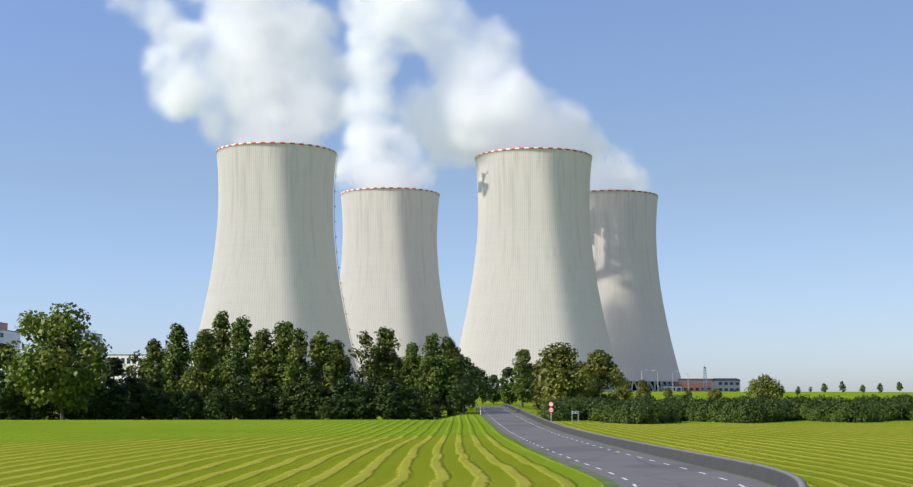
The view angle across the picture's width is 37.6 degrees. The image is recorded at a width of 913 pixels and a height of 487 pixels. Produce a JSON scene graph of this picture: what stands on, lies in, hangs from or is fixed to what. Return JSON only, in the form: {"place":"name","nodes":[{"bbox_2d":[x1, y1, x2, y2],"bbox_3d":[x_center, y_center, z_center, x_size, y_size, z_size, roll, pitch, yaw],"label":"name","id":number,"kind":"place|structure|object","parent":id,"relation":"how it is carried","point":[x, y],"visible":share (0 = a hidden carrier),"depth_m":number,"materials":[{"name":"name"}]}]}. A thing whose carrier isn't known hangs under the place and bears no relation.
{"place":"outdoors","nodes":[
{"label":"outdoors","id":0,"kind":"place"},
{"bbox_2d":[0,330,19,353],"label":"grey building","id":1,"kind":"structure","parent":0,"point":[7,336],"depth_m":1011.36,"materials":[{"name":"grey"}]},
{"bbox_2d":[0,392,912,486],"bbox_3d":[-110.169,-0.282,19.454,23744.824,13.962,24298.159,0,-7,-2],"label":"ground","id":2,"kind":"structure","parent":0,"point":[471,447],"depth_m":78.85,"materials":[{"name":"green plant"}]},
{"bbox_2d":[0,353,15,409],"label":"dark tree","id":3,"kind":"object","parent":2,"relation":"on","point":[2,383],"visible":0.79,"depth_m":196.35,"materials":[{"name":"green plant"}]},
{"bbox_2d":[0,343,26,419],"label":"dark tree","id":4,"kind":"object","parent":2,"relation":"on","point":[8,353],"visible":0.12,"depth_m":210.41,"materials":[{"name":"green plant"}]},
{"bbox_2d":[0,381,33,419],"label":"bush","id":5,"kind":"object","parent":2,"relation":"on","point":[7,404],"visible":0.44,"depth_m":200.89,"materials":[{"name":"green plant"}]},
{"bbox_2d":[6,383,55,419],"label":"bush","id":6,"kind":"object","parent":2,"relation":"on","point":[36,413],"visible":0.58,"depth_m":198.58,"materials":[{"name":"green plant"}]},
{"bbox_2d":[0,302,112,419],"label":"round tree","id":7,"kind":"object","parent":2,"relation":"on","point":[47,373],"visible":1,"depth_m":193.34,"materials":[{"name":"green plant"}]},
{"bbox_2d":[52,404,84,419],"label":"bush","id":8,"kind":"object","parent":2,"relation":"on","point":[73,417],"visible":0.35,"depth_m":201.00,"materials":[{"name":"green plant"}]},
{"bbox_2d":[79,383,102,419],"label":"bush","id":9,"kind":"object","parent":2,"relation":"on","point":[88,415],"visible":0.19,"depth_m":205.35,"materials":[{"name":"green plant"}]},
{"bbox_2d":[0,354,191,387],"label":"building","id":10,"kind":"structure","parent":2,"relation":"on","point":[124,358],"depth_m":949.84,"materials":[{"name":"grey"}]},
{"bbox_2d":[90,376,129,419],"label":"bush","id":11,"kind":"object","parent":2,"relation":"on","point":[110,383],"visible":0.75,"depth_m":199.43,"materials":[{"name":"green plant"}]},
{"bbox_2d":[94,356,141,415],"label":"dark tree","id":12,"kind":"object","parent":2,"relation":"on","point":[113,364],"visible":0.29,"depth_m":218.35,"materials":[{"name":"green plant"}]},
{"bbox_2d":[101,386,139,419],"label":"bush","id":13,"kind":"object","parent":2,"relation":"on","point":[123,390],"visible":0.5,"depth_m":200.12,"materials":[{"name":"green plant"}]},
{"bbox_2d":[107,377,152,419],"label":"bush","id":14,"kind":"object","parent":2,"relation":"on","point":[131,385],"visible":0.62,"depth_m":204.20,"materials":[{"name":"green plant"}]},
{"bbox_2d":[116,350,147,401],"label":"birch tree","id":15,"kind":"object","parent":2,"relation":"on","point":[133,373],"visible":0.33,"depth_m":222.21,"materials":[{"name":"green plant"}]},
{"bbox_2d":[126,387,157,419],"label":"bush","id":16,"kind":"object","parent":2,"relation":"on","point":[147,405],"visible":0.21,"depth_m":205.99,"materials":[{"name":"green plant"}]},
{"bbox_2d":[137,338,168,419],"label":"poplar tree","id":17,"kind":"object","parent":2,"relation":"on","point":[153,347],"visible":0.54,"depth_m":220.36,"materials":[{"name":"green plant"}]},
{"bbox_2d":[135,377,173,419],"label":"bush","id":18,"kind":"object","parent":2,"relation":"on","point":[156,383],"visible":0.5,"depth_m":208.38,"materials":[{"name":"green plant"}]},
{"bbox_2d":[150,395,177,419],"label":"bush","id":19,"kind":"object","parent":2,"relation":"on","point":[162,411],"visible":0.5,"depth_m":204.77,"materials":[{"name":"green plant"}]},
{"bbox_2d":[161,323,192,419],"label":"poplar tree","id":20,"kind":"object","parent":2,"relation":"on","point":[177,355],"visible":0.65,"depth_m":216.06,"materials":[{"name":"green plant"}]},
{"bbox_2d":[165,392,190,419],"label":"bush","id":21,"kind":"object","parent":2,"relation":"on","point":[174,411],"visible":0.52,"depth_m":204.10,"materials":[{"name":"green plant"}]},
{"bbox_2d":[177,390,210,419],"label":"bush","id":22,"kind":"object","parent":2,"relation":"on","point":[194,399],"visible":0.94,"depth_m":201.37,"materials":[{"name":"green plant"}]},
{"bbox_2d":[180,329,222,419],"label":"poplar tree","id":23,"kind":"object","parent":2,"relation":"on","point":[205,340],"visible":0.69,"depth_m":207.88,"materials":[{"name":"green plant"}]},
{"bbox_2d":[201,386,234,419],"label":"bush","id":24,"kind":"object","parent":2,"relation":"on","point":[215,394],"visible":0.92,"depth_m":199.30,"materials":[{"name":"green plant"}]},
{"bbox_2d":[207,310,232,407],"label":"poplar tree","id":25,"kind":"object","parent":2,"relation":"on","point":[220,330],"visible":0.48,"depth_m":219.60,"materials":[{"name":"green plant"}]},
{"bbox_2d":[215,386,240,419],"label":"bush","id":26,"kind":"object","parent":2,"relation":"on","point":[228,416],"visible":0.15,"depth_m":207.30,"materials":[{"name":"green plant"}]},
{"bbox_2d":[219,315,254,419],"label":"poplar tree","id":27,"kind":"object","parent":2,"relation":"on","point":[240,339],"visible":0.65,"depth_m":216.15,"materials":[{"name":"green plant"}]},
{"bbox_2d":[222,375,262,419],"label":"bush","id":28,"kind":"object","parent":2,"relation":"on","point":[240,410],"visible":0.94,"depth_m":203.39,"materials":[{"name":"green plant"}]},
{"bbox_2d":[244,397,269,419],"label":"bush","id":29,"kind":"object","parent":2,"relation":"on","point":[263,413],"visible":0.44,"depth_m":204.23,"materials":[{"name":"green plant"}]},
{"bbox_2d":[241,328,277,409],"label":"poplar tree","id":30,"kind":"object","parent":2,"relation":"on","point":[257,366],"visible":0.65,"depth_m":211.31,"materials":[{"name":"green plant"}]},
{"bbox_2d":[244,377,278,419],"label":"bush","id":31,"kind":"object","parent":2,"relation":"on","point":[262,384],"visible":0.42,"depth_m":209.02,"materials":[{"name":"green plant"}]},
{"bbox_2d":[260,387,287,419],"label":"bush","id":32,"kind":"object","parent":2,"relation":"on","point":[277,391],"visible":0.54,"depth_m":207.65,"materials":[{"name":"green plant"}]},
{"bbox_2d":[192,142,360,382],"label":"cooling tower","id":33,"kind":"structure","parent":2,"relation":"on","point":[274,261],"depth_m":836.12,"materials":[{"name":"concrete"}]},
{"bbox_2d":[266,321,299,419],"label":"poplar tree","id":34,"kind":"object","parent":2,"relation":"on","point":[283,338],"visible":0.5,"depth_m":211.64,"materials":[{"name":"green plant"}]},
{"bbox_2d":[274,382,310,419],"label":"bush","id":35,"kind":"object","parent":2,"relation":"on","point":[283,400],"visible":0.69,"depth_m":205.11,"materials":[{"name":"green plant"}]},
{"bbox_2d":[281,328,315,413],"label":"poplar tree","id":36,"kind":"object","parent":2,"relation":"on","point":[298,365],"visible":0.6,"depth_m":208.33,"materials":[{"name":"green plant"}]},
{"bbox_2d":[287,382,323,419],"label":"bush","id":37,"kind":"object","parent":2,"relation":"on","point":[303,384],"visible":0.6,"depth_m":205.06,"materials":[{"name":"green plant"}]},
{"bbox_2d":[297,379,326,419],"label":"bush","id":38,"kind":"object","parent":2,"relation":"on","point":[317,397],"visible":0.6,"depth_m":204.71,"materials":[{"name":"green plant"}]},
{"bbox_2d":[302,331,337,418],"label":"poplar tree","id":39,"kind":"object","parent":2,"relation":"on","point":[319,348],"visible":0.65,"depth_m":208.94,"materials":[{"name":"green plant"}]},
{"bbox_2d":[315,396,339,419],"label":"bush","id":40,"kind":"object","parent":2,"relation":"on","point":[324,412],"visible":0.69,"depth_m":199.65,"materials":[{"name":"green plant"}]},
{"bbox_2d":[328,339,351,414],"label":"poplar tree","id":41,"kind":"object","parent":2,"relation":"on","point":[340,366],"visible":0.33,"depth_m":214.29,"materials":[{"name":"green plant"}]},
{"bbox_2d":[324,377,366,419],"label":"bush","id":42,"kind":"object","parent":2,"relation":"on","point":[342,383],"visible":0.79,"depth_m":200.66,"materials":[{"name":"green plant"}]},
{"bbox_2d":[340,354,354,395],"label":"poplar tree","id":43,"kind":"object","parent":2,"relation":"on","point":[348,372],"visible":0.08,"depth_m":232.43,"materials":[{"name":"green plant"}]},
{"bbox_2d":[344,384,380,419],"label":"bush","id":44,"kind":"object","parent":2,"relation":"on","point":[360,391],"visible":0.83,"depth_m":200.58,"materials":[{"name":"green plant"}]},
{"bbox_2d":[348,330,384,396],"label":"birch tree","id":45,"kind":"object","parent":2,"relation":"on","point":[364,341],"visible":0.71,"depth_m":211.42,"materials":[{"name":"green plant"}]},
{"bbox_2d":[361,375,391,419],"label":"bush","id":46,"kind":"object","parent":2,"relation":"on","point":[375,382],"visible":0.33,"depth_m":204.13,"materials":[{"name":"green plant"}]},
{"bbox_2d":[365,326,405,416],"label":"poplar tree","id":47,"kind":"object","parent":2,"relation":"on","point":[392,363],"visible":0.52,"depth_m":213.77,"materials":[{"name":"green plant"}]},
{"bbox_2d":[373,380,410,419],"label":"bush","id":48,"kind":"object","parent":2,"relation":"on","point":[387,389],"visible":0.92,"depth_m":200.00,"materials":[{"name":"green plant"}]},
{"bbox_2d":[339,187,448,381],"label":"cooling tower","id":49,"kind":"structure","parent":2,"relation":"on","point":[389,275],"depth_m":1016.57,"materials":[{"name":"concrete"}]},
{"bbox_2d":[383,380,413,419],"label":"bush","id":50,"kind":"object","parent":2,"relation":"on","point":[397,396],"visible":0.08,"depth_m":207.61,"materials":[{"name":"green plant"}]},
{"bbox_2d":[400,342,422,400],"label":"poplar tree","id":51,"kind":"object","parent":2,"relation":"on","point":[411,371],"visible":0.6,"depth_m":212.45,"materials":[{"name":"green plant"}]},
{"bbox_2d":[396,385,428,419],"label":"bush","id":52,"kind":"object","parent":2,"relation":"on","point":[413,409],"visible":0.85,"depth_m":201.14,"materials":[{"name":"green plant"}]},
{"bbox_2d":[415,375,445,419],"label":"bush","id":53,"kind":"object","parent":2,"relation":"on","point":[426,413],"visible":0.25,"depth_m":208.49,"materials":[{"name":"green plant"}]},
{"bbox_2d":[415,333,449,419],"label":"poplar tree","id":54,"kind":"object","parent":2,"relation":"on","point":[429,362],"visible":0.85,"depth_m":208.99,"materials":[{"name":"green plant"}]},
{"bbox_2d":[426,394,446,418],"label":"bush","id":55,"kind":"object","parent":2,"relation":"on","point":[436,409],"visible":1,"depth_m":205.60,"materials":[{"name":"green plant"}]},
{"bbox_2d":[436,336,460,415],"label":"poplar tree","id":56,"kind":"object","parent":2,"relation":"on","point":[449,357],"visible":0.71,"depth_m":209.68,"materials":[{"name":"green plant"}]},
{"bbox_2d":[442,394,458,415],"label":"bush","id":57,"kind":"object","parent":2,"relation":"on","point":[448,403],"visible":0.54,"depth_m":206.42,"materials":[{"name":"green plant"}]},
{"bbox_2d":[441,346,469,410],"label":"poplar tree","id":58,"kind":"object","parent":2,"relation":"on","point":[459,367],"visible":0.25,"depth_m":232.87,"materials":[{"name":"green plant"}]},
{"bbox_2d":[449,379,477,414],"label":"dark tree","id":59,"kind":"object","parent":2,"relation":"on","point":[464,397],"visible":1,"depth_m":203.71,"materials":[{"name":"green plant"}]},
{"bbox_2d":[461,354,476,393],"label":"dark tree","id":60,"kind":"object","parent":2,"relation":"on","point":[466,360],"visible":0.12,"depth_m":259.32,"materials":[{"name":"green plant"}]},
{"bbox_2d":[464,361,483,406],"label":"dark tree","id":61,"kind":"object","parent":2,"relation":"on","point":[477,374],"visible":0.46,"depth_m":282.52,"materials":[{"name":"green plant"}]},
{"bbox_2d":[468,365,489,397],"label":"dark tree","id":62,"kind":"object","parent":2,"relation":"on","point":[483,390],"visible":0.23,"depth_m":327.04,"materials":[{"name":"green plant"}]},
{"bbox_2d":[479,369,494,403],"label":"dark tree","id":63,"kind":"object","parent":2,"relation":"on","point":[487,396],"visible":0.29,"depth_m":341.96,"materials":[{"name":"green plant"}]},
{"bbox_2d":[486,374,501,403],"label":"dark tree","id":64,"kind":"object","parent":2,"relation":"on","point":[495,398],"visible":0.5,"depth_m":346.41,"materials":[{"name":"green plant"}]},
{"bbox_2d":[496,367,520,404],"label":"dark tree","id":65,"kind":"object","parent":2,"relation":"on","point":[504,388],"visible":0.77,"depth_m":316.89,"materials":[{"name":"green plant"}]},
{"bbox_2d":[508,349,535,407],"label":"poplar tree","id":66,"kind":"object","parent":2,"relation":"on","point":[521,386],"visible":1,"depth_m":297.18,"materials":[{"name":"green plant"}]},
{"bbox_2d":[458,147,615,391],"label":"cooling tower","id":67,"kind":"structure","parent":2,"relation":"on","point":[534,290],"depth_m":852.51,"materials":[{"name":"concrete"}]},
{"bbox_2d":[528,360,551,409],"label":"bushy tree","id":68,"kind":"object","parent":2,"relation":"on","point":[537,397],"visible":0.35,"depth_m":306.39,"materials":[{"name":"green plant"}]},
{"bbox_2d":[537,401,567,420],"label":"hedge tree","id":69,"kind":"object","parent":2,"relation":"on","point":[546,414],"visible":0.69,"depth_m":170.86,"materials":[{"name":"green plant"}]},
{"bbox_2d":[554,400,572,420],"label":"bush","id":70,"kind":"object","parent":2,"relation":"on","point":[561,404],"visible":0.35,"depth_m":172.01,"materials":[{"name":"green plant"}]},
{"bbox_2d":[537,342,595,406],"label":"bushy tree","id":71,"kind":"object","parent":2,"relation":"on","point":[556,361],"visible":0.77,"depth_m":286.02,"materials":[{"name":"green plant"}]},
{"bbox_2d":[563,399,586,419],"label":"bush","id":72,"kind":"object","parent":2,"relation":"on","point":[574,405],"visible":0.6,"depth_m":176.75,"materials":[{"name":"green plant"}]},
{"bbox_2d":[574,399,598,419],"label":"bush","id":73,"kind":"object","parent":2,"relation":"on","point":[591,404],"visible":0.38,"depth_m":178.47,"materials":[{"name":"green plant"}]},
{"bbox_2d":[587,402,609,421],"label":"bush","id":74,"kind":"object","parent":2,"relation":"on","point":[596,413],"visible":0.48,"depth_m":173.52,"materials":[{"name":"green plant"}]},
{"bbox_2d":[576,349,627,399],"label":"bushy tree","id":75,"kind":"object","parent":2,"relation":"on","point":[600,364],"visible":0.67,"depth_m":297.38,"materials":[{"name":"green plant"}]},
{"bbox_2d":[598,402,621,422],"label":"hedge tree","id":76,"kind":"object","parent":2,"relation":"on","point":[606,417],"visible":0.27,"depth_m":168.44,"materials":[{"name":"green plant"}]},
{"bbox_2d":[609,403,633,423],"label":"hedge tree","id":77,"kind":"object","parent":2,"relation":"on","point":[624,409],"visible":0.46,"depth_m":165.01,"materials":[{"name":"green plant"}]},
{"bbox_2d":[611,375,633,400],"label":"bushy tree","id":78,"kind":"object","parent":2,"relation":"on","point":[624,392],"visible":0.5,"depth_m":326.81,"materials":[{"name":"green plant"}]},
{"bbox_2d":[590,190,680,391],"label":"cooling tower","id":79,"kind":"structure","parent":2,"relation":"on","point":[623,232],"depth_m":1025.56,"materials":[{"name":"concrete"}]},
{"bbox_2d":[619,403,658,423],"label":"hedge tree","id":80,"kind":"object","parent":2,"relation":"on","point":[639,415],"visible":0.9,"depth_m":164.05,"materials":[{"name":"green plant"}]},
{"bbox_2d":[634,380,651,396],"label":"bushy tree","id":81,"kind":"object","parent":2,"relation":"on","point":[643,388],"visible":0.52,"depth_m":337.92,"materials":[{"name":"green plant"}]},
{"bbox_2d":[636,399,666,423],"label":"hedge tree","id":82,"kind":"object","parent":2,"relation":"on","point":[652,406],"visible":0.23,"depth_m":166.82,"materials":[{"name":"green plant"}]},
{"bbox_2d":[501,403,807,486],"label":"curb","id":83,"kind":"structure","parent":2,"relation":"on","point":[774,476],"depth_m":64.72,"materials":[{"name":"grey concrete"}]},
{"bbox_2d":[658,401,682,421],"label":"hedge tree","id":84,"kind":"object","parent":2,"relation":"on","point":[674,415],"visible":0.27,"depth_m":174.98,"materials":[{"name":"green plant"}]},
{"bbox_2d":[678,379,711,391],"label":"building","id":85,"kind":"structure","parent":2,"relation":"on","point":[695,385],"depth_m":1008.70,"materials":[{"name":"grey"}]},
{"bbox_2d":[683,400,709,421],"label":"hedge tree","id":86,"kind":"object","parent":2,"relation":"on","point":[693,416],"visible":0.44,"depth_m":180.32,"materials":[{"name":"green plant"}]},
{"bbox_2d":[694,402,719,421],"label":"hedge tree","id":87,"kind":"object","parent":2,"relation":"on","point":[703,415],"visible":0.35,"depth_m":178.52,"materials":[{"name":"green plant"}]},
{"bbox_2d":[706,388,722,399],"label":"olive tree","id":88,"kind":"object","parent":2,"relation":"on","point":[716,393],"visible":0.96,"depth_m":467.79,"materials":[{"name":"green plant"}]},
{"bbox_2d":[705,401,727,421],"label":"hedge tree","id":89,"kind":"object","parent":2,"relation":"on","point":[716,407],"visible":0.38,"depth_m":176.97,"materials":[{"name":"green plant"}]},
{"bbox_2d":[712,378,739,391],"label":"building","id":90,"kind":"structure","parent":2,"relation":"on","point":[727,384],"depth_m":1029.38,"materials":[{"name":"grey"}]},
{"bbox_2d":[715,402,737,422],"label":"hedge tree","id":91,"kind":"object","parent":2,"relation":"on","point":[727,412],"visible":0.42,"depth_m":172.76,"materials":[{"name":"green plant"}]},
{"bbox_2d":[728,403,755,422],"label":"hedge tree","id":92,"kind":"object","parent":2,"relation":"on","point":[740,414],"visible":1,"depth_m":168.73,"materials":[{"name":"green plant"}]},
{"bbox_2d":[740,401,765,422],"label":"hedge tree","id":93,"kind":"object","parent":2,"relation":"on","point":[761,413],"visible":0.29,"depth_m":172.79,"materials":[{"name":"green plant"}]},
{"bbox_2d":[739,398,769,422],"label":"hedge tree","id":94,"kind":"object","parent":2,"relation":"on","point":[754,403],"visible":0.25,"depth_m":173.94,"materials":[{"name":"green plant"}]},
{"bbox_2d":[744,374,784,398],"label":"olive tree","id":95,"kind":"object","parent":2,"relation":"on","point":[767,385],"visible":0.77,"depth_m":426.72,"materials":[{"name":"green plant"}]},
{"bbox_2d":[760,402,779,421],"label":"hedge tree","id":96,"kind":"object","parent":2,"relation":"on","point":[767,408],"visible":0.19,"depth_m":178.55,"materials":[{"name":"green plant"}]},
{"bbox_2d":[763,400,786,421],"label":"hedge tree","id":97,"kind":"object","parent":2,"relation":"on","point":[775,408],"visible":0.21,"depth_m":180.38,"materials":[{"name":"green plant"}]},
{"bbox_2d":[778,401,794,420],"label":"hedge tree","id":98,"kind":"object","parent":2,"relation":"on","point":[789,418],"visible":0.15,"depth_m":186.95,"materials":[{"name":"green plant"}]},
{"bbox_2d":[796,399,824,420],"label":"hedge tree","id":99,"kind":"object","parent":2,"relation":"on","point":[804,407],"visible":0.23,"depth_m":188.28,"materials":[{"name":"green plant"}]},
{"bbox_2d":[810,402,837,421],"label":"hedge tree","id":100,"kind":"object","parent":2,"relation":"on","point":[820,412],"visible":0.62,"depth_m":178.99,"materials":[{"name":"green plant"}]},
{"bbox_2d":[825,399,845,421],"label":"hedge tree","id":101,"kind":"object","parent":2,"relation":"on","point":[837,403],"visible":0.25,"depth_m":178.40,"materials":[{"name":"green plant"}]},
{"bbox_2d":[830,399,874,422],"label":"hedge","id":102,"kind":"object","parent":2,"relation":"on","point":[847,411],"visible":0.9,"depth_m":174.91,"materials":[{"name":"green plant"}]},
{"bbox_2d":[866,403,889,421],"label":"hedge tree","id":103,"kind":"object","parent":2,"relation":"on","point":[880,416],"visible":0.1,"depth_m":183.54,"materials":[{"name":"green plant"}]},
{"bbox_2d":[877,400,898,420],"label":"hedge tree","id":104,"kind":"object","parent":2,"relation":"on","point":[892,412],"visible":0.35,"depth_m":190.27,"materials":[{"name":"green plant"}]},
{"bbox_2d":[885,398,905,420],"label":"hedge tree","id":105,"kind":"object","parent":2,"relation":"on","point":[896,408],"visible":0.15,"depth_m":193.65,"materials":[{"name":"green plant"}]},
{"bbox_2d":[0,0,912,391],"label":"sky","id":106,"kind":"structure","parent":0,"point":[773,139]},
{"bbox_2d":[477,406,776,486],"bbox_3d":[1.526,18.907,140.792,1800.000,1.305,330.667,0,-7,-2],"label":"road","id":107,"kind":"structure","parent":0,"point":[632,467],"depth_m":69.27,"materials":[{"name":"grey asphalt"}]},
{"bbox_2d":[483,408,744,486],"bbox_3d":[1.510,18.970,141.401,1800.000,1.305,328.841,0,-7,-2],"label":"road markings","id":108,"kind":"object","parent":107,"relation":"on","point":[634,485],"visible":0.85,"depth_m":69.14,"materials":[{"name":"white paint"}]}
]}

